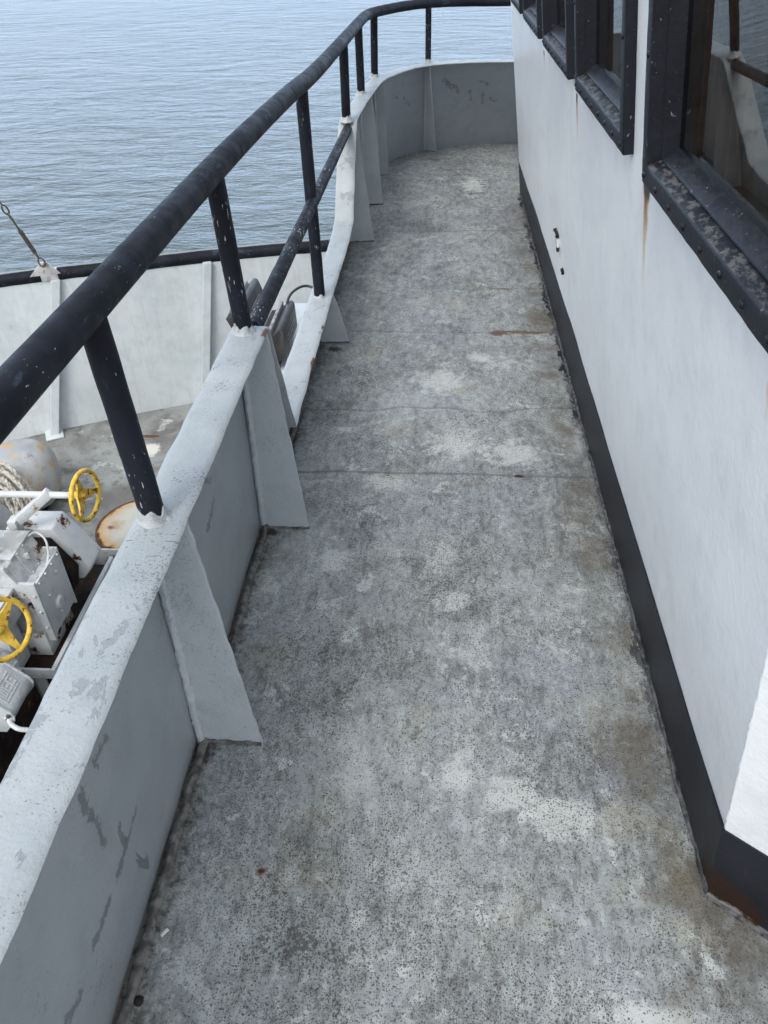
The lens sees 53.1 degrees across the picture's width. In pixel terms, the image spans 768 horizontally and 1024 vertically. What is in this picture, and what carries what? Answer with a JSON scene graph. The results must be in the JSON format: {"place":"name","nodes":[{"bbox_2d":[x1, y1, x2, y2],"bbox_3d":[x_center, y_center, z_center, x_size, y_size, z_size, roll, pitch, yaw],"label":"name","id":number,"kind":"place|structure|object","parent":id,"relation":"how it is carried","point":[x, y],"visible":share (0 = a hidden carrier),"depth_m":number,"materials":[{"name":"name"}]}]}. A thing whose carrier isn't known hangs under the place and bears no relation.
{"place":"outdoors","nodes":[
{"label":"outdoors","id":0,"kind":"place"},
{"bbox_2d":[21,403,192,547],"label":"deck","id":1,"kind":"structure","parent":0,"point":[92,446],"depth_m":6.57,"materials":[{"name":"paint"}]},
{"bbox_2d":[0,439,60,510],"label":"fender drum","id":2,"kind":"object","parent":1,"relation":"on","point":[34,464],"visible":0.54,"depth_m":5.68,"materials":[{"name":"paint"}]},
{"bbox_2d":[0,461,40,514],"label":"rope coil","id":3,"kind":"object","parent":2,"relation":"hanging from","point":[7,479],"visible":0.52,"depth_m":5.32,"materials":[{"name":"white fabric"}]},
{"bbox_2d":[0,468,113,783],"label":"windlass","id":4,"kind":"object","parent":1,"relation":"on","point":[52,575],"visible":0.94,"depth_m":4.35,"materials":[{"name":"white paint"}]},
{"bbox_2d":[0,648,33,731],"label":"electric motor","id":5,"kind":"object","parent":4,"relation":"on","point":[16,684],"visible":0.8,"depth_m":3.85,"materials":[{"name":"white paint"}]},
{"bbox_2d":[95,501,136,548],"bbox_3d":[-1.815,0.099,5.779,0.690,0.028,0.690,1,38,4],"label":"deck hatch","id":6,"kind":"object","parent":1,"relation":"on","point":[113,527],"visible":0.35,"depth_m":5.76,"materials":[{"name":"paint"}]},
{"bbox_2d":[0,238,329,441],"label":"foredeck bulwark","id":7,"kind":"object","parent":1,"relation":"on","point":[169,323],"visible":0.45,"depth_m":6.72,"materials":[{"name":"white paint"}]},
{"bbox_2d":[0,201,45,267],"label":"turnbuckle","id":8,"kind":"object","parent":7,"relation":"attached to","point":[27,241],"visible":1,"depth_m":5.86,"materials":[{"name":"grey metal"}]},
{"bbox_2d":[0,0,513,272],"bbox_3d":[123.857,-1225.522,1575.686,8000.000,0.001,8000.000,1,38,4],"label":"water","id":9,"kind":"structure","parent":0,"point":[121,121],"depth_m":28.43,"materials":[{"name":"blue liquid"}]},
{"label":"hull","id":10,"kind":"structure","parent":0,"visible":0},
{"bbox_2d":[264,303,306,374],"bbox_3d":[-0.562,-0.998,4.517,0.573,0.085,0.940,1,38,4],"label":"lamp shelf","id":11,"kind":"object","parent":10,"relation":"attached to","point":[300,308],"depth_m":4.65,"materials":[{"name":"white metal"}]},
{"bbox_2d":[226,278,262,327],"bbox_3d":[-0.798,-1.170,4.489,0.161,0.230,0.460,1,38,4],"label":"floodlight","id":12,"kind":"object","parent":11,"relation":"on","point":[253,289],"visible":0.16,"depth_m":4.46,"materials":[{"name":"grey metal"}]},
{"bbox_2d":[265,300,296,364],"bbox_3d":[-0.576,-0.976,4.242,0.145,0.219,0.460,1,38,4],"label":"floodlight","id":13,"kind":"object","parent":11,"relation":"on","point":[281,323],"visible":0.65,"depth_m":4.16,"materials":[{"name":"grey metal"}]},
{"bbox_2d":[285,285,312,304],"bbox_3d":[-0.465,-1.194,4.420,0.283,0.176,0.130,-19,41,-21],"label":"cable","id":14,"kind":"object","parent":13,"relation":"attached to","point":[294,290],"visible":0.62,"depth_m":4.38,"materials":[{"name":"black plastic"}]},
{"bbox_2d":[112,143,767,1023],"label":"deck","id":15,"kind":"structure","parent":10,"relation":"on","point":[444,793],"depth_m":1.91,"materials":[{"name":"paint"}]},
{"bbox_2d":[134,995,143,1006],"bbox_3d":[-0.460,0.914,1.439,0.021,0.011,0.020,1,38,4],"label":"grit lump","id":16,"kind":"object","parent":15,"relation":"on","point":[138,1000],"visible":1,"depth_m":1.44,"materials":[{"name":"black stone"}]},
{"bbox_2d":[160,928,168,936],"bbox_3d":[-0.438,0.840,1.535,0.007,0.004,0.019,26,46,31],"label":"paint flake","id":17,"kind":"object","parent":15,"relation":"on","point":[164,932],"visible":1,"depth_m":1.53,"materials":[{"name":"white paint"}]},
{"bbox_2d":[0,59,517,1023],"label":"bulwark","id":18,"kind":"object","parent":15,"relation":"on","point":[144,693],"visible":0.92,"depth_m":1.58,"materials":[{"name":"grey paint"}]},
{"bbox_2d":[0,0,510,528],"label":"handrail","id":19,"kind":"object","parent":18,"relation":"on","point":[36,362],"visible":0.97,"depth_m":1.54,"materials":[{"name":"black metal"}]},
{"bbox_2d":[511,0,767,939],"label":"deckhouse","id":20,"kind":"object","parent":15,"relation":"on","point":[642,128],"visible":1,"depth_m":1.51,"materials":[{"name":"white paint"}]},
{"bbox_2d":[511,0,522,13],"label":"window frame","id":21,"kind":"structure","parent":20,"relation":"in","point":[518,4],"depth_m":3.94,"materials":[{"name":"black paint"}]},
{"bbox_2d":[523,0,542,38],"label":"window frame","id":22,"kind":"structure","parent":20,"relation":"in","point":[532,9],"depth_m":3.37,"materials":[{"name":"black paint"}]},
{"bbox_2d":[541,0,574,79],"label":"window frame","id":23,"kind":"structure","parent":20,"relation":"in","point":[558,40],"depth_m":2.70,"materials":[{"name":"black paint"}]},
{"bbox_2d":[573,0,637,154],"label":"window frame","id":24,"kind":"structure","parent":20,"relation":"in","point":[612,103],"depth_m":1.88,"materials":[{"name":"black paint"}]},
{"bbox_2d":[642,0,767,352],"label":"window frame","id":25,"kind":"structure","parent":20,"relation":"in","point":[730,243],"depth_m":1.27,"materials":[{"name":"black paint"}]},
{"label":"deck well","id":26,"kind":"structure","parent":0,"visible":0},
{"bbox_2d":[94,548,118,564],"bbox_3d":[-1.341,1.774,3.751,1.872,0.250,4.551,1,38,4],"label":"well coaming","id":27,"kind":"object","parent":26,"relation":"attached to","point":[103,556],"depth_m":5.54,"materials":[{"name":"white paint"}]}
]}

